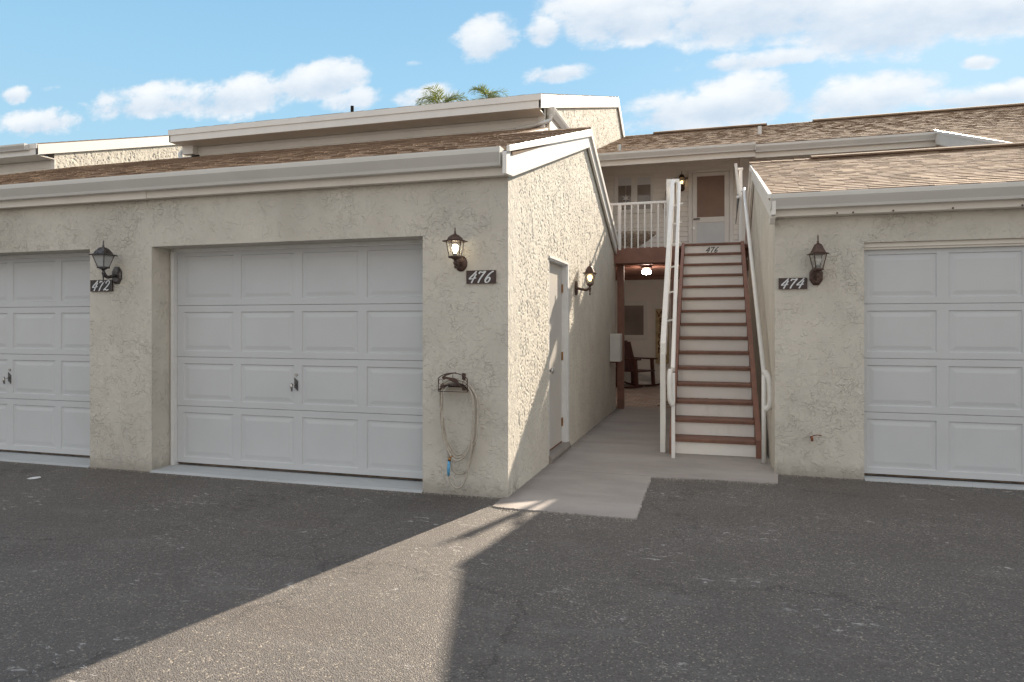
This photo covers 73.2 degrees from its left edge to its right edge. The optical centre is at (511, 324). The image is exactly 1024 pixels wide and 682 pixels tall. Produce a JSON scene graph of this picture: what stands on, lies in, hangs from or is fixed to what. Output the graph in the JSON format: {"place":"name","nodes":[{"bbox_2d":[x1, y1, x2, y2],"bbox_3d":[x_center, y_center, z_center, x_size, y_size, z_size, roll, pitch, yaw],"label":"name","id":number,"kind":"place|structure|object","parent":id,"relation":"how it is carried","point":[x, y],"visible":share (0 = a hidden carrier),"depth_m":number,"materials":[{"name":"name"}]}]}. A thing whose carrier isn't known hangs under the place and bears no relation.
{"place":"outdoors","nodes":[
{"label":"outdoors","id":0,"kind":"place"},
{"bbox_2d":[0,135,188,174],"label":"townhouse block","id":1,"kind":"structure","parent":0,"point":[19,158],"depth_m":15.57,"materials":[{"name":"paint"}]},
{"bbox_2d":[0,127,618,497],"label":"garage building","id":2,"kind":"structure","parent":0,"point":[326,309],"depth_m":6.50,"materials":[{"name":"paint"}]},
{"bbox_2d":[0,256,89,456],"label":"garage door","id":3,"kind":"structure","parent":2,"relation":"in","point":[45,302],"depth_m":7.29,"materials":[{"name":"paint"}]},
{"bbox_2d":[90,280,112,291],"bbox_3d":[-3.998,-0.378,6.718,0.270,0.112,0.018,0,0,17],"label":"number plaque","id":4,"kind":"object","parent":2,"relation":"attached to","point":[99,285],"visible":0.95,"depth_m":6.71,"materials":[{"name":"brown metal"}]},
{"bbox_2d":[89,240,121,283],"bbox_3d":[-3.859,-0.596,6.562,0.170,0.408,0.250,0,0,11],"label":"wall lantern","id":5,"kind":"object","parent":2,"relation":"attached to","point":[103,257],"depth_m":6.51,"materials":[{"name":"black metal"}]},
{"bbox_2d":[177,244,422,479],"bbox_3d":[-1.989,0.319,6.377,2.750,2.097,0.080,0,0,17],"label":"garage door","id":6,"kind":"structure","parent":2,"relation":"in","point":[310,360],"depth_m":6.39,"materials":[{"name":"paint"}]},
{"bbox_2d":[438,372,468,391],"bbox_3d":[-0.458,0.462,5.599,0.257,0.161,0.133,0,0,17],"label":"hose holder","id":7,"kind":"object","parent":2,"relation":"attached to","point":[455,383],"visible":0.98,"depth_m":5.55,"materials":[{"name":"brown metal"}]},
{"bbox_2d":[439,379,478,488],"bbox_3d":[-0.429,0.881,5.577,0.346,0.890,0.077,0,0,17],"label":"garden hose","id":8,"kind":"object","parent":7,"relation":"hanging from","point":[463,454],"visible":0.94,"depth_m":5.56,"materials":[{"name":"rubber"}]},
{"bbox_2d":[442,228,467,271],"bbox_3d":[-0.451,-0.608,5.541,0.181,0.349,0.242,0,0,17],"label":"wall lantern","id":9,"kind":"object","parent":2,"relation":"attached to","point":[460,263],"depth_m":5.51,"materials":[{"name":"brown metal"}]},
{"bbox_2d":[466,270,495,283],"bbox_3d":[-0.250,-0.386,5.596,0.252,0.107,0.018,0,0,17],"label":"number plaque","id":10,"kind":"object","parent":2,"relation":"attached to","point":[480,276],"visible":1,"depth_m":5.59,"materials":[{"name":"brown metal"}]},
{"bbox_2d":[549,262,562,449],"bbox_3d":[0.460,0.325,7.301,0.123,1.940,0.772,0,0,17],"label":"side door","id":11,"kind":"structure","parent":2,"relation":"in","point":[555,271],"depth_m":7.39,"materials":[{"name":"paint"}]},
{"bbox_2d":[575,261,596,294],"bbox_3d":[0.869,-0.552,8.112,0.244,0.425,0.147,0,0,17],"label":"wall lantern","id":12,"kind":"object","parent":2,"relation":"attached to","point":[589,269],"depth_m":8.08,"materials":[{"name":"brown metal"}]},
{"bbox_2d":[610,334,621,362],"bbox_3d":[1.625,0.370,10.766,0.167,0.450,0.200,0,0,17],"label":"utility box","id":13,"kind":"object","parent":2,"relation":"attached to","point":[615,348],"visible":1,"depth_m":10.67,"materials":[{"name":"paint"}]},
{"bbox_2d":[168,93,624,157],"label":"townhouse block","id":14,"kind":"structure","parent":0,"point":[601,116],"depth_m":12.67,"materials":[{"name":"paint"}]},
{"bbox_2d":[0,450,1023,681],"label":"asphalt ground","id":15,"kind":"structure","parent":0,"point":[113,575],"depth_m":3.73,"materials":[{"name":"grey asphalt"}]},
{"bbox_2d":[0,451,422,492],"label":"garage apron","id":16,"kind":"object","parent":15,"relation":"on","point":[378,483],"visible":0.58,"depth_m":6.36,"materials":[{"name":"grey concrete"}]},
{"bbox_2d":[415,84,467,105],"bbox_3d":[-3.710,-5.560,36.461,3.374,13.920,3.138,0,0,17],"label":"palm tree","id":17,"kind":"object","parent":15,"relation":"on","point":[434,98],"visible":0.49,"depth_m":36.09,"materials":[{"name":"green plant"}]},
{"bbox_2d":[467,84,506,99],"bbox_3d":[-1.424,-5.715,36.887,2.554,14.230,2.550,0,0,17],"label":"palm tree","id":18,"kind":"object","parent":15,"relation":"on","point":[481,90],"visible":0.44,"depth_m":36.53,"materials":[{"name":"green plant"}]},
{"bbox_2d":[2,461,1016,521],"bbox_3d":[-0.926,1.396,5.968,12.099,0.006,1.725,0,0,7],"label":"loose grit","id":19,"kind":"object","parent":15,"relation":"on","point":[492,497],"visible":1,"depth_m":6.07,"materials":[{"name":"gravel"}]},
{"bbox_2d":[492,406,777,519],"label":"walkway","id":20,"kind":"structure","parent":15,"relation":"on","point":[613,463],"depth_m":6.57,"materials":[{"name":"concrete"}]},
{"bbox_2d":[660,163,771,463],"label":"staircase","id":21,"kind":"structure","parent":20,"relation":"on","point":[711,310],"depth_m":8.42,"materials":[{"name":"paint"}]},
{"bbox_2d":[597,103,1023,408],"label":"townhouse","id":22,"kind":"structure","parent":15,"relation":"on","point":[639,168],"depth_m":15.63,"materials":[{"name":"paint"}]},
{"bbox_2d":[616,301,647,338],"bbox_3d":[2.518,-0.100,16.252,1.340,0.880,0.062,0,0,17],"label":"window","id":23,"kind":"structure","parent":22,"relation":"in","point":[635,312],"depth_m":16.15,"materials":[{"name":"grey glass"}]},
{"bbox_2d":[614,172,654,213],"bbox_3d":[2.863,-3.065,16.149,0.940,0.930,0.062,0,0,17],"label":"window","id":24,"kind":"structure","parent":22,"relation":"in","point":[640,187],"depth_m":16.14,"materials":[{"name":"clear glass"}]},
{"bbox_2d":[610,201,665,249],"bbox_3d":[2.030,-1.583,11.060,0.985,0.765,0.055,0,0,17],"label":"balcony railing","id":25,"kind":"object","parent":22,"relation":"on","point":[619,205],"visible":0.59,"depth_m":11.06,"materials":[{"name":"paint"}]},
{"bbox_2d":[641,266,651,274],"bbox_3d":[2.541,-1.020,13.018,0.220,0.160,0.217,0,0,17],"label":"ceiling light","id":26,"kind":"object","parent":22,"relation":"hanging from","point":[646,270],"visible":1,"depth_m":12.95,"materials":[{"name":"white glass"}]},
{"bbox_2d":[656,309,668,363],"bbox_3d":[3.468,0.270,15.921,0.300,1.260,0.036,0,0,17],"label":"welcome sign","id":27,"kind":"object","parent":22,"relation":"attached to","point":[658,323],"visible":0.44,"depth_m":15.93,"materials":[{"name":"brown wood"}]},
{"bbox_2d":[675,172,687,191],"bbox_3d":[3.861,-3.270,15.682,0.284,0.450,0.328,0,0,17],"label":"wall lantern","id":28,"kind":"object","parent":22,"relation":"attached to","point":[681,177],"depth_m":15.64,"materials":[{"name":"brown metal"}]},
{"bbox_2d":[692,171,728,242],"bbox_3d":[4.498,-2.368,15.615,0.800,2.175,0.102,0,0,17],"label":"screen door","id":29,"kind":"structure","parent":22,"relation":"in","point":[710,190],"depth_m":15.64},
{"bbox_2d":[744,142,1023,483],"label":"garage building","id":30,"kind":"structure","parent":15,"relation":"on","point":[893,342],"depth_m":6.24,"materials":[{"name":"paint"}]},
{"bbox_2d":[779,278,806,288],"bbox_3d":[2.603,-0.380,6.391,0.248,0.104,0.018,0,0,17],"label":"number plaque","id":31,"kind":"object","parent":30,"relation":"attached to","point":[792,283],"visible":1,"depth_m":6.38,"materials":[{"name":"brown metal"}]},
{"bbox_2d":[807,236,828,284],"bbox_3d":[2.764,-0.589,6.249,0.155,0.453,0.215,0,0,7],"label":"wall lantern","id":32,"kind":"object","parent":30,"relation":"attached to","point":[815,275],"depth_m":6.21,"materials":[{"name":"brown metal"}]},
{"bbox_2d":[864,246,1023,483],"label":"garage door","id":33,"kind":"structure","parent":30,"relation":"in","point":[944,327],"depth_m":6.12,"materials":[{"name":"paint"}]},
{"bbox_2d":[864,473,1023,489],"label":"garage apron","id":34,"kind":"object","parent":15,"relation":"on","point":[951,482],"visible":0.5,"depth_m":6.07,"materials":[{"name":"grey concrete"}]},
{"bbox_2d":[0,0,1023,156],"label":"sky","id":35,"kind":"structure","parent":0,"point":[71,70],"materials":[{"name":"blue"}]},
{"bbox_2d":[616,231,655,247],"bbox_3d":[2.519,-1.630,15.113,1.256,0.780,0.492,0,0,17],"label":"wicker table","id":36,"kind":"object","parent":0,"point":[634,238],"visible":0.27,"depth_m":14.91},
{"bbox_2d":[616,384,748,407],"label":"paver floor","id":37,"kind":"structure","parent":0,"point":[646,396],"depth_m":13.29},
{"bbox_2d":[616,340,659,387],"bbox_3d":[2.633,0.858,15.285,1.132,1.060,0.740,0,0,45],"label":"porch chair","id":38,"kind":"object","parent":37,"relation":"on","point":[630,363],"visible":0.7,"depth_m":15.25,"materials":[{"name":"red wood"}]},
{"bbox_2d":[654,391,717,406],"bbox_3d":[3.397,1.384,12.825,1.250,0.008,2.680,0,0,17],"label":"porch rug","id":39,"kind":"object","parent":37,"relation":"on","point":[658,403],"visible":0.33,"depth_m":12.36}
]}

